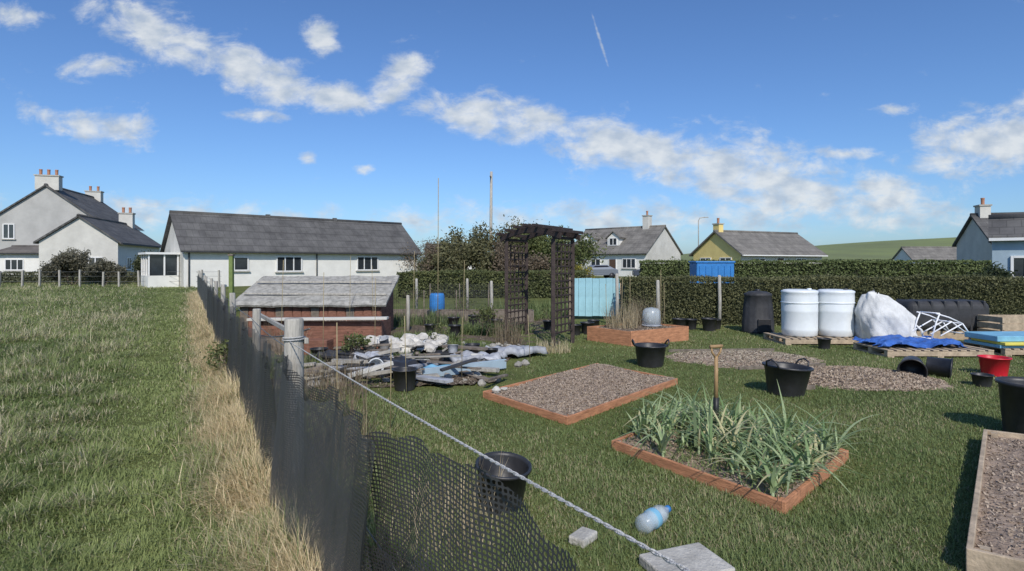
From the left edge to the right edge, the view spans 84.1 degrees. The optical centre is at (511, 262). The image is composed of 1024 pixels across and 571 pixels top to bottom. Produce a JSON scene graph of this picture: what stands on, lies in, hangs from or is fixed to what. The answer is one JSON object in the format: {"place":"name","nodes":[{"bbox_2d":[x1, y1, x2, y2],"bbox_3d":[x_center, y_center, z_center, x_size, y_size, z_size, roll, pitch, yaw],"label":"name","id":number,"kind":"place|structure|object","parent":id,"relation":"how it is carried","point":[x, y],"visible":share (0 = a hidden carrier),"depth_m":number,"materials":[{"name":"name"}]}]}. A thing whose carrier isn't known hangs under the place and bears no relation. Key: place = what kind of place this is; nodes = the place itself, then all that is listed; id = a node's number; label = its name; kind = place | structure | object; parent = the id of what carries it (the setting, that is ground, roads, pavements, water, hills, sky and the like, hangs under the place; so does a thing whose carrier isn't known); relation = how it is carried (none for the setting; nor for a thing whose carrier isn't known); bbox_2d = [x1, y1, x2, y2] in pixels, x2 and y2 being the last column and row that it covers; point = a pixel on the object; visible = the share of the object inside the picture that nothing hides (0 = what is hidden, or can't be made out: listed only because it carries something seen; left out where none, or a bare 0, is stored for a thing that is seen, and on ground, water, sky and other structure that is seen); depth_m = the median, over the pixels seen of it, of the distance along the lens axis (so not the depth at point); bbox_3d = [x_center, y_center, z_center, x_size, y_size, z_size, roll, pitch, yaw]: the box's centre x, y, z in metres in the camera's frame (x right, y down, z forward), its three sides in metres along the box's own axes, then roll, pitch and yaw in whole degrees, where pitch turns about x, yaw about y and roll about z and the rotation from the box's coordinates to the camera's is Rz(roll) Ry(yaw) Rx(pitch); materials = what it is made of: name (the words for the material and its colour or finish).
{"place":"outdoors","nodes":[
{"label":"outdoors","id":0,"kind":"place"},
{"bbox_2d":[260,344,517,388],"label":"rough soil","id":1,"kind":"structure","parent":0,"point":[457,380],"depth_m":7.79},
{"bbox_2d":[261,337,283,354],"bbox_3d":[-4.300,1.490,10.200,0.500,0.300,0.350,0,0,-11],"label":"old crate","id":2,"kind":"object","parent":1,"relation":"on","point":[277,347],"visible":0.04,"depth_m":10.05,"materials":[{"name":"brown wood"}]},
{"bbox_2d":[304,338,333,354],"bbox_3d":[-3.500,1.510,10.250,0.450,0.260,0.300,0,0,6],"label":"old crate","id":3,"kind":"object","parent":1,"relation":"on","point":[315,342],"visible":0.43,"depth_m":10.11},
{"bbox_2d":[340,331,371,351],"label":"garden shrub","id":4,"kind":"object","parent":1,"relation":"on","point":[357,340],"visible":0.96,"depth_m":9.43,"materials":[{"name":"green plant"}]},
{"bbox_2d":[281,343,507,383],"bbox_3d":[-1.754,1.496,8.849,3.403,0.311,3.043,0,0,0],"label":"timber pile","id":5,"kind":"object","parent":1,"relation":"on","point":[436,377],"visible":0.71,"depth_m":8.22,"materials":[{"name":"grey wood"}]},
{"bbox_2d":[304,341,529,388],"bbox_3d":[-1.469,1.620,9.450,3.516,0.165,4.091,0,0,0],"label":"rubble","id":6,"kind":"object","parent":1,"relation":"on","point":[482,382],"visible":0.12,"depth_m":8.00,"materials":[{"name":"stone"}]},
{"bbox_2d":[238,309,560,344],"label":"rough soil","id":7,"kind":"structure","parent":0,"point":[418,328],"depth_m":13.33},
{"bbox_2d":[393,308,461,326],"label":"vegetable plants","id":8,"kind":"object","parent":7,"relation":"on","point":[418,322],"visible":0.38,"depth_m":15.11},
{"bbox_2d":[430,293,444,312],"bbox_3d":[-2.350,1.300,17.800,0.474,0.700,0.474,0,0,45],"label":"blue water barrel","id":9,"kind":"object","parent":7,"relation":"on","point":[438,298],"visible":0.69,"depth_m":17.60,"materials":[{"name":"plastic"}]},
{"bbox_2d":[393,290,488,326],"bbox_3d":[-1.850,1.175,14.600,2.527,0.950,0.027,0,0,0],"label":"vegetable net frame","id":10,"kind":"object","parent":7,"relation":"on","point":[427,318],"visible":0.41,"depth_m":14.60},
{"bbox_2d":[468,302,504,335],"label":"garden shrub","id":11,"kind":"object","parent":7,"relation":"on","point":[488,312],"visible":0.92,"depth_m":12.49,"materials":[{"name":"green plant"}]},
{"bbox_2d":[412,305,562,321],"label":"vegetable plants","id":12,"kind":"object","parent":7,"relation":"on","point":[537,317],"visible":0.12,"depth_m":16.88,"materials":[{"name":"green plant"}]},
{"bbox_2d":[445,319,536,335],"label":"vegetable plants","id":13,"kind":"object","parent":7,"relation":"on","point":[470,329],"visible":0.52,"depth_m":13.07,"materials":[{"name":"green plant"}]},
{"bbox_2d":[484,307,529,345],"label":"dead plant stalks","id":14,"kind":"object","parent":7,"relation":"on","point":[508,339],"visible":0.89,"depth_m":11.44,"materials":[{"name":"beige plant"}]},
{"bbox_2d":[491,309,533,320],"bbox_3d":[0.000,1.501,16.200,1.230,0.315,0.633,0,0,0],"label":"raised bed","id":15,"kind":"object","parent":7,"relation":"on","point":[530,314],"visible":0.43,"depth_m":15.88,"materials":[{"name":"brown wood"}]},
{"bbox_2d":[383,350,477,372],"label":"garden pond","id":16,"kind":"structure","parent":0,"point":[447,359],"depth_m":9.47,"materials":[{"name":"black plastic"}]},
{"bbox_2d":[360,332,448,353],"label":"rockery stones","id":17,"kind":"object","parent":16,"relation":"on","point":[430,344],"visible":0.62,"depth_m":9.90,"materials":[{"name":"stone"}]},
{"bbox_2d":[449,350,507,361],"bbox_3d":[-0.550,1.516,9.200,0.861,0.178,0.548,0,0,17],"label":"grey tarpaulin","id":18,"kind":"object","parent":16,"relation":"on","point":[466,354],"visible":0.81,"depth_m":9.05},
{"bbox_2d":[0,266,1023,570],"bbox_3d":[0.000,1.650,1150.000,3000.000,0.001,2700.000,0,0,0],"label":"ground","id":19,"kind":"structure","parent":0,"point":[456,390],"depth_m":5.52,"materials":[{"name":"plant"}]},
{"bbox_2d":[0,245,38,271],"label":"white garage","id":20,"kind":"structure","parent":19,"relation":"on","point":[19,258],"depth_m":50.10,"materials":[{"name":"paint"}]},
{"bbox_2d":[37,246,91,284],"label":"shrub","id":21,"kind":"object","parent":19,"relation":"on","point":[68,262],"visible":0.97,"depth_m":41.68,"materials":[{"name":"green plant"}]},
{"bbox_2d":[1,271,140,283],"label":"rough hedge","id":22,"kind":"object","parent":19,"relation":"on","point":[16,276],"visible":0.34,"depth_m":45.69,"materials":[{"name":"green plant"}]},
{"bbox_2d":[0,169,143,248],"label":"white farmhouse","id":23,"kind":"object","parent":19,"relation":"on","point":[49,204],"visible":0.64,"depth_m":53.72,"materials":[{"name":"paint"}]},
{"bbox_2d":[33,207,160,272],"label":"white cottage","id":24,"kind":"structure","parent":19,"relation":"on","point":[123,241],"depth_m":47.21,"materials":[{"name":"paint"}]},
{"bbox_2d":[81,257,127,284],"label":"shrub","id":25,"kind":"object","parent":19,"relation":"on","point":[97,268],"visible":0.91,"depth_m":42.48,"materials":[{"name":"green plant"}]},
{"bbox_2d":[0,269,221,286],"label":"post and wire fence","id":26,"kind":"object","parent":19,"relation":"on","point":[39,281],"visible":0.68,"depth_m":38.49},
{"bbox_2d":[0,280,344,570],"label":"field grass","id":27,"kind":"structure","parent":19,"relation":"on","point":[90,464],"depth_m":5.08,"materials":[{"name":"plant"}]},
{"bbox_2d":[200,339,251,370],"bbox_3d":[-3.951,1.341,7.839,0.906,0.623,0.656,0,0,16],"label":"garden shrub","id":28,"kind":"object","parent":19,"relation":"on","point":[218,352],"visible":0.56,"depth_m":7.85,"materials":[{"name":"green plant"}]},
{"bbox_2d":[135,290,387,570],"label":"dry straw grass","id":29,"kind":"structure","parent":19,"relation":"on","point":[232,419],"depth_m":4.05,"materials":[{"name":"plant"}]},
{"bbox_2d":[138,210,421,287],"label":"white bungalow","id":30,"kind":"object","parent":19,"relation":"on","point":[207,243],"visible":0.91,"depth_m":42.48,"materials":[{"name":"paint"}]},
{"bbox_2d":[278,257,300,270],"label":"window glass","id":31,"kind":"structure","parent":30,"relation":"in","point":[289,260],"depth_m":42.60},
{"bbox_2d":[235,275,398,335],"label":"shed roof","id":32,"kind":"structure","parent":19,"relation":"on","point":[344,296],"depth_m":12.79,"materials":[{"name":"grey wood"}]},
{"bbox_2d":[261,317,390,349],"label":"shed wall","id":33,"kind":"structure","parent":32,"relation":"attached to","point":[374,327],"depth_m":10.59,"materials":[{"name":"brick"}]},
{"bbox_2d":[247,316,388,320],"bbox_3d":[-3.600,1.035,10.525,2.601,0.045,0.160,-1,0,1],"label":"white plank","id":34,"kind":"object","parent":33,"relation":"on","point":[340,318],"visible":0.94,"depth_m":10.44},
{"bbox_2d":[252,347,392,470],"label":"dead plant stalks","id":35,"kind":"object","parent":19,"relation":"on","point":[363,408],"visible":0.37,"depth_m":4.75,"materials":[{"name":"beige plant"}]},
{"bbox_2d":[277,342,387,402],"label":"dead plant stalks","id":36,"kind":"object","parent":19,"relation":"on","point":[330,382],"visible":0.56,"depth_m":7.00,"materials":[{"name":"beige plant"}]},
{"bbox_2d":[310,348,365,361],"bbox_3d":[-2.700,1.547,9.300,0.972,0.270,0.879,0,0,23],"label":"black liner sheet","id":37,"kind":"object","parent":19,"relation":"on","point":[332,352],"visible":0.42,"depth_m":9.21,"materials":[{"name":"plastic"}]},
{"bbox_2d":[340,356,426,378],"bbox_3d":[-1.900,1.554,8.500,1.296,0.243,0.768,0,0,-11],"label":"black liner sheet","id":38,"kind":"object","parent":19,"relation":"on","point":[399,361],"visible":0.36,"depth_m":8.51,"materials":[{"name":"plastic"}]},
{"bbox_2d":[228,326,561,570],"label":"weeds","id":39,"kind":"object","parent":19,"relation":"on","point":[372,530],"visible":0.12,"depth_m":3.64,"materials":[{"name":"green plant"}]},
{"bbox_2d":[391,366,417,391],"bbox_3d":[-1.400,1.514,7.400,0.339,0.272,0.339,0,0,0],"label":"black plant pot","id":40,"kind":"object","parent":19,"relation":"on","point":[401,374],"visible":0.98,"depth_m":7.29,"materials":[{"name":"plastic"}]},
{"bbox_2d":[398,236,437,270],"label":"shrub","id":41,"kind":"object","parent":19,"relation":"on","point":[411,261],"visible":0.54,"depth_m":48.84,"materials":[{"name":"green plant"}]},
{"bbox_2d":[197,270,690,570],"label":"netting fence","id":42,"kind":"object","parent":19,"relation":"on","point":[290,430],"visible":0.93,"depth_m":2.39,"materials":[{"name":"grey"}]},
{"bbox_2d":[415,233,503,274],"bbox_3d":[-2.667,-0.046,32.648,6.276,3.468,4.039,0,0,0],"label":"shrub","id":43,"kind":"object","parent":19,"relation":"on","point":[472,255],"visible":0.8,"depth_m":31.81,"materials":[{"name":"green plant"}]},
{"bbox_2d":[387,450,535,557],"bbox_3d":[-0.393,1.443,3.567,0.932,0.413,1.320,0,0,-11],"label":"plastic mesh netting","id":44,"kind":"object","parent":19,"relation":"on","point":[474,493],"visible":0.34,"depth_m":3.52,"materials":[{"name":"plastic"}]},
{"bbox_2d":[422,359,505,376],"bbox_3d":[-0.675,1.550,8.350,1.401,0.140,0.051,0,0,-35],"label":"painted edging board","id":45,"kind":"object","parent":19,"relation":"on","point":[500,363],"visible":0.58,"depth_m":8.35,"materials":[{"name":"blue paint"}]},
{"bbox_2d":[280,178,664,427],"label":"bamboo canes","id":46,"kind":"object","parent":19,"relation":"on","point":[404,316],"visible":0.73,"depth_m":9.47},
{"bbox_2d":[396,269,586,297],"bbox_3d":[-0.950,0.968,27.006,8.981,1.426,1.347,0,0,0],"label":"clipped hedge","id":47,"kind":"object","parent":19,"relation":"on","point":[539,285],"visible":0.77,"depth_m":26.57,"materials":[{"name":"green plant"}]},
{"bbox_2d":[441,214,562,274],"bbox_3d":[-0.405,-0.743,36.298,8.034,4.872,7.129,0,0,0],"label":"shrub","id":48,"kind":"object","parent":19,"relation":"on","point":[488,238],"visible":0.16,"depth_m":34.56,"materials":[{"name":"green plant"}]},
{"bbox_2d":[475,451,531,514],"bbox_3d":[-0.068,1.502,3.832,0.382,0.300,0.382,5,7,0],"label":"black bucket","id":49,"kind":"object","parent":19,"relation":"on","point":[519,465],"visible":0.69,"depth_m":3.83,"materials":[{"name":"plastic"}]},
{"bbox_2d":[485,345,547,356],"bbox_3d":[0.050,1.545,10.100,0.971,0.227,0.769,0,0,-29],"label":"grey tarpaulin","id":50,"kind":"object","parent":19,"relation":"on","point":[519,351],"visible":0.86,"depth_m":9.84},
{"bbox_2d":[486,231,558,274],"bbox_3d":[0.567,-0.089,32.051,4.518,3.511,4.165,0,0,0],"label":"shrub","id":51,"kind":"object","parent":19,"relation":"on","point":[536,262],"visible":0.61,"depth_m":31.45,"materials":[{"name":"green plant"}]},
{"bbox_2d":[496,223,582,346],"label":"garden arch","id":52,"kind":"structure","parent":19,"relation":"on","point":[533,230],"depth_m":11.68,"materials":[{"name":"wood"}]},
{"bbox_2d":[496,298,585,314],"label":"vegetable plants","id":53,"kind":"object","parent":19,"relation":"on","point":[543,305],"visible":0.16,"depth_m":18.45,"materials":[{"name":"green plant"}]},
{"bbox_2d":[536,336,571,353],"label":"dead plant stalks","id":54,"kind":"object","parent":19,"relation":"on","point":[552,348],"visible":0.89,"depth_m":10.47,"materials":[{"name":"beige plant"}]},
{"bbox_2d":[497,224,613,269],"bbox_3d":[2.266,-0.448,34.697,7.457,4.237,4.825,0,0,0],"label":"shrub","id":55,"kind":"object","parent":19,"relation":"on","point":[583,251],"visible":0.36,"depth_m":33.70,"materials":[{"name":"green plant"}]},
{"bbox_2d":[483,363,677,424],"bbox_3d":[0.946,1.595,7.312,1.463,0.124,2.857,0,0,41],"label":"raised bed","id":56,"kind":"object","parent":19,"relation":"on","point":[571,396],"visible":1,"depth_m":6.95,"materials":[{"name":"gravel"}]},
{"bbox_2d":[579,278,584,315],"bbox_3d":[2.050,1.000,16.608,0.193,1.110,0.030,0,0,1],"label":"plank","id":57,"kind":"object","parent":19,"relation":"on","point":[581,296],"visible":1,"depth_m":16.59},
{"bbox_2d":[569,527,596,547],"bbox_3d":[0.420,1.620,3.350,0.110,0.050,0.160,0,0,38],"label":"slab","id":58,"kind":"object","parent":19,"relation":"on","point":[583,536],"depth_m":3.32,"materials":[{"name":"concrete"}]},
{"bbox_2d":[586,278,591,315],"bbox_3d":[2.250,1.000,16.604,0.193,1.120,0.030,0,0,1],"label":"plank","id":59,"kind":"object","parent":19,"relation":"on","point":[588,296],"visible":1,"depth_m":16.59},
{"bbox_2d":[592,278,598,315],"bbox_3d":[2.450,1.000,16.600,0.193,1.100,0.030,0,0,1],"label":"plank","id":60,"kind":"object","parent":19,"relation":"on","point":[595,296],"visible":1,"depth_m":16.59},
{"bbox_2d":[586,265,617,277],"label":"parked car","id":61,"kind":"object","parent":19,"relation":"on","point":[606,271],"visible":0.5,"depth_m":59.32,"materials":[{"name":"grey paint"}]},
{"bbox_2d":[599,278,605,315],"bbox_3d":[2.650,1.000,16.596,0.193,1.110,0.030,0,0,1],"label":"plank","id":62,"kind":"object","parent":19,"relation":"on","point":[602,295],"visible":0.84,"depth_m":16.58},
{"bbox_2d":[606,278,612,315],"bbox_3d":[2.850,1.000,16.592,0.193,1.120,0.030,0,0,1],"label":"plank","id":63,"kind":"object","parent":19,"relation":"on","point":[609,292],"visible":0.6,"depth_m":16.58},
{"bbox_2d":[582,254,645,276],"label":"walls","id":64,"kind":"structure","parent":19,"relation":"on","point":[626,272],"depth_m":69.99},
{"bbox_2d":[575,226,664,253],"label":"roof front","id":65,"kind":"structure","parent":64,"relation":"on","point":[640,240],"depth_m":70.95,"materials":[{"name":"tile"}]},
{"bbox_2d":[587,322,688,345],"bbox_3d":[2.685,1.502,12.100,1.815,0.313,1.194,0,0,-33],"label":"raised bed","id":66,"kind":"object","parent":19,"relation":"on","point":[663,333],"visible":0.73,"depth_m":11.70,"materials":[{"name":"wood"}]},
{"bbox_2d":[599,298,645,328],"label":"dead plant stalks","id":67,"kind":"object","parent":66,"relation":"on","point":[630,324],"visible":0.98,"depth_m":11.96,"materials":[{"name":"beige plant"}]},
{"bbox_2d":[617,294,664,324],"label":"dead plant stalks","id":68,"kind":"object","parent":66,"relation":"on","point":[655,318],"visible":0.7,"depth_m":12.57,"materials":[{"name":"beige plant"}]},
{"bbox_2d":[631,339,669,367],"bbox_3d":[2.220,1.434,9.100,0.527,0.431,0.527,0,0,-45],"label":"black trug","id":69,"kind":"object","parent":19,"relation":"on","point":[650,354],"visible":1,"depth_m":8.93,"materials":[{"name":"plastic"}]},
{"bbox_2d":[643,505,670,529],"bbox_3d":[0.889,1.575,3.518,0.294,0.120,0.120,-5,4,-42],"label":"plastic bottle","id":70,"kind":"object","parent":19,"relation":"on","point":[652,518],"visible":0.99,"depth_m":3.48,"materials":[{"name":"blue"}]},
{"bbox_2d":[646,229,680,262],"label":"gable walls","id":71,"kind":"structure","parent":19,"relation":"on","point":[663,247],"depth_m":70.48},
{"bbox_2d":[639,542,734,570],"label":"slab","id":72,"kind":"object","parent":19,"relation":"on","point":[697,556],"depth_m":3.04,"materials":[{"name":"concrete"}]},
{"bbox_2d":[688,261,734,282],"bbox_3d":[10.550,0.750,30.000,2.050,1.700,1.300,0,0,0],"label":"blue storage box","id":73,"kind":"object","parent":19,"relation":"on","point":[713,268],"visible":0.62,"depth_m":29.40,"materials":[{"name":"plastic"}]},
{"bbox_2d":[668,348,774,351],"bbox_3d":[3.900,1.627,10.550,2.002,0.060,0.030,0,0,-3],"label":"edging board","id":74,"kind":"object","parent":19,"relation":"on","point":[747,349],"visible":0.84,"depth_m":10.53,"materials":[{"name":"brown wood"}]},
{"bbox_2d":[611,411,848,514],"bbox_3d":[1.850,1.606,4.885,1.444,0.106,1.867,0,0,-35],"label":"raised bed","id":75,"kind":"object","parent":19,"relation":"on","point":[795,495],"visible":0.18,"depth_m":4.34,"materials":[{"name":"wood"}]},
{"bbox_2d":[709,344,722,434],"bbox_3d":[1.866,1.193,5.186,0.170,0.896,0.053,-1,2,-17],"label":"garden fork","id":76,"kind":"object","parent":75,"relation":"on","point":[716,400],"visible":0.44,"depth_m":5.17,"materials":[{"name":"brown wood"}]},
{"bbox_2d":[615,381,881,496],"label":"leek plants","id":77,"kind":"object","parent":75,"relation":"on","point":[698,424],"visible":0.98,"depth_m":4.66,"materials":[{"name":"green plant"}]},
{"bbox_2d":[666,350,823,368],"bbox_3d":[3.950,1.617,9.700,2.760,0.154,1.955,0,0,0],"label":"bare vegetable patch","id":78,"kind":"object","parent":19,"relation":"on","point":[733,358],"visible":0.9,"depth_m":9.46,"materials":[{"name":"gravel"}]},
{"bbox_2d":[741,289,774,333],"bbox_3d":[5.853,1.135,13.499,0.742,1.030,0.747,0,0,0],"label":"compost bin","id":79,"kind":"object","parent":19,"relation":"on","point":[758,316],"visible":0.98,"depth_m":13.23,"materials":[{"name":"black plastic"}]},
{"bbox_2d":[689,218,827,262],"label":"yellow bungalow","id":80,"kind":"object","parent":19,"relation":"on","point":[719,243],"visible":0.51,"depth_m":58.20,"materials":[{"name":"tile"}]},
{"bbox_2d":[762,358,813,397],"bbox_3d":[3.465,1.425,7.151,0.668,0.451,0.594,4,0,-29],"label":"black trug","id":81,"kind":"object","parent":19,"relation":"on","point":[792,379],"visible":0.98,"depth_m":6.97,"materials":[{"name":"plastic"}]},
{"bbox_2d":[764,332,858,344],"bbox_3d":[6.300,1.581,11.850,1.650,0.136,1.000,0,0,0],"label":"wooden pallet","id":82,"kind":"object","parent":19,"relation":"on","point":[779,337],"visible":0.45,"depth_m":11.36,"materials":[{"name":"brown wood"}]},
{"bbox_2d":[780,288,818,336],"bbox_3d":[5.980,1.015,11.800,0.716,0.990,0.716,0,0,0],"label":"white barrel","id":83,"kind":"object","parent":82,"relation":"on","point":[799,312],"visible":1,"depth_m":11.52,"materials":[{"name":"plastic"}]},
{"bbox_2d":[817,288,855,337],"bbox_3d":[6.720,1.015,11.780,0.716,0.990,0.716,0,0,0],"label":"white barrel","id":84,"kind":"object","parent":82,"relation":"on","point":[836,312],"visible":0.85,"depth_m":11.49,"materials":[{"name":"plastic"}]},
{"bbox_2d":[639,258,991,282],"bbox_3d":[22.513,0.700,38.013,27.408,2.029,1.615,0,0,8],"label":"clipped hedge","id":85,"kind":"object","parent":19,"relation":"on","point":[751,268],"visible":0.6,"depth_m":37.68,"materials":[{"name":"green plant"}]},
{"bbox_2d":[619,273,1023,324],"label":"clipped hedge","id":86,"kind":"object","parent":19,"relation":"on","point":[693,300],"visible":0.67,"depth_m":15.02,"materials":[{"name":"green plant"}]},
{"bbox_2d":[808,365,954,390],"bbox_3d":[4.950,1.613,8.100,2.530,0.167,1.955,0,0,-6],"label":"bare vegetable patch","id":87,"kind":"object","parent":19,"relation":"on","point":[859,377],"visible":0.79,"depth_m":7.68,"materials":[{"name":"gravel"}]},
{"bbox_2d":[854,288,923,342],"bbox_3d":[7.450,1.077,11.342,1.152,1.146,0.884,0,0,0],"label":"white bulk bag","id":88,"kind":"object","parent":19,"relation":"on","point":[876,314],"visible":0.81,"depth_m":11.04,"materials":[{"name":"plastic"}]},
{"bbox_2d":[897,356,927,377],"bbox_3d":[5.723,1.504,8.112,0.360,0.360,0.340,0,8,35],"label":"black plant pot","id":89,"kind":"object","parent":19,"relation":"on","point":[914,364],"visible":0.73,"depth_m":8.19,"materials":[{"name":"plastic"}]},
{"bbox_2d":[853,342,993,357],"bbox_3d":[7.450,1.581,10.350,1.850,0.136,1.000,0,0,0],"label":"wooden pallet","id":90,"kind":"object","parent":19,"relation":"on","point":[937,351],"visible":0.64,"depth_m":9.92,"materials":[{"name":"brown wood"}]},
{"bbox_2d":[852,334,966,348],"bbox_3d":[7.300,1.443,10.449,1.623,0.190,0.940,0,0,0],"label":"blue tarpaulin","id":91,"kind":"object","parent":90,"relation":"on","point":[891,340],"visible":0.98,"depth_m":10.18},
{"bbox_2d":[912,311,967,338],"bbox_3d":[8.227,1.185,10.899,0.885,0.496,0.426,0,0,-11],"label":"metal frame","id":92,"kind":"object","parent":91,"relation":"on","point":[942,321],"visible":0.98,"depth_m":10.82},
{"bbox_2d":[891,246,956,262],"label":"white cottage","id":93,"kind":"structure","parent":19,"relation":"on","point":[905,253],"depth_m":86.16,"materials":[{"name":"tile"}]},
{"bbox_2d":[926,357,952,377],"bbox_3d":[6.215,1.513,8.254,0.300,0.318,0.318,7,4,40],"label":"black plant pot","id":94,"kind":"object","parent":19,"relation":"on","point":[942,367],"visible":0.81,"depth_m":8.17,"materials":[{"name":"plastic"}]},
{"bbox_2d":[896,299,988,339],"bbox_3d":[9.350,1.228,12.400,1.750,0.845,0.710,0,0,0],"label":"black water tank","id":95,"kind":"object","parent":19,"relation":"on","point":[965,312],"visible":0.63,"depth_m":12.06,"materials":[{"name":"plastic"}]},
{"bbox_2d":[957,219,991,260],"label":"gable walls","id":96,"kind":"structure","parent":19,"relation":"on","point":[973,244],"depth_m":44.86,"materials":[{"name":"paint"}]},
{"bbox_2d":[970,372,994,387],"bbox_3d":[6.300,1.570,7.600,0.254,0.160,0.254,0,0,0],"label":"black plant pot","id":97,"kind":"object","parent":19,"relation":"on","point":[982,379],"visible":1,"depth_m":7.53,"materials":[{"name":"plastic"}]},
{"bbox_2d":[963,261,1019,283],"bbox_3d":[16.285,0.727,19.521,2.178,1.863,1.739,0,0,0],"label":"shrub","id":98,"kind":"object","parent":19,"relation":"on","point":[995,270],"visible":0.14,"depth_m":19.31,"materials":[{"name":"green plant"}]},
{"bbox_2d":[961,341,1023,356],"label":"wooden pallet","id":99,"kind":"object","parent":19,"relation":"on","point":[1007,352],"visible":0.28,"depth_m":10.06,"materials":[{"name":"brown wood"}]},
{"bbox_2d":[964,331,1023,347],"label":"painted board stack","id":100,"kind":"object","parent":99,"relation":"on","point":[1005,339],"visible":1,"depth_m":10.28,"materials":[{"name":"wood"}]},
{"bbox_2d":[977,355,1011,376],"bbox_3d":[7.100,1.515,8.350,0.403,0.270,0.403,0,0,0],"label":"red bucket","id":101,"kind":"object","parent":19,"relation":"on","point":[997,365],"visible":0.92,"depth_m":8.23,"materials":[{"name":"plastic"}]},
{"bbox_2d":[966,429,1023,570],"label":"raised bed","id":102,"kind":"object","parent":19,"relation":"on","point":[995,540],"visible":1,"depth_m":3.60,"materials":[{"name":"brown wood"}]},
{"bbox_2d":[977,315,1023,330],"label":"wooden crate","id":103,"kind":"object","parent":19,"relation":"on","point":[1001,322],"visible":0.59,"depth_m":11.60,"materials":[{"name":"brown wood"}]},
{"bbox_2d":[988,213,1023,276],"bbox_3d":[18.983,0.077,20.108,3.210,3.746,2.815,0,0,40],"label":"house","id":104,"kind":"structure","parent":19,"relation":"on","point":[1006,235],"depth_m":20.01,"materials":[{"name":"blue paint"}]},
{"bbox_2d":[995,376,1023,433],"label":"black bin","id":105,"kind":"object","parent":19,"relation":"on","point":[1011,393],"visible":0.9,"depth_m":5.37,"materials":[{"name":"plastic"}]},
{"bbox_2d":[0,0,1023,261],"label":"sky","id":106,"kind":"structure","parent":0,"point":[826,122],"materials":[{"name":"blue"}]},
{"bbox_2d":[681,237,956,259],"bbox_3d":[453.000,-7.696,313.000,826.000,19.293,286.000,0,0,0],"label":"hill","id":107,"kind":"structure","parent":0,"point":[881,250],"depth_m":321.28,"materials":[{"name":"plant"}]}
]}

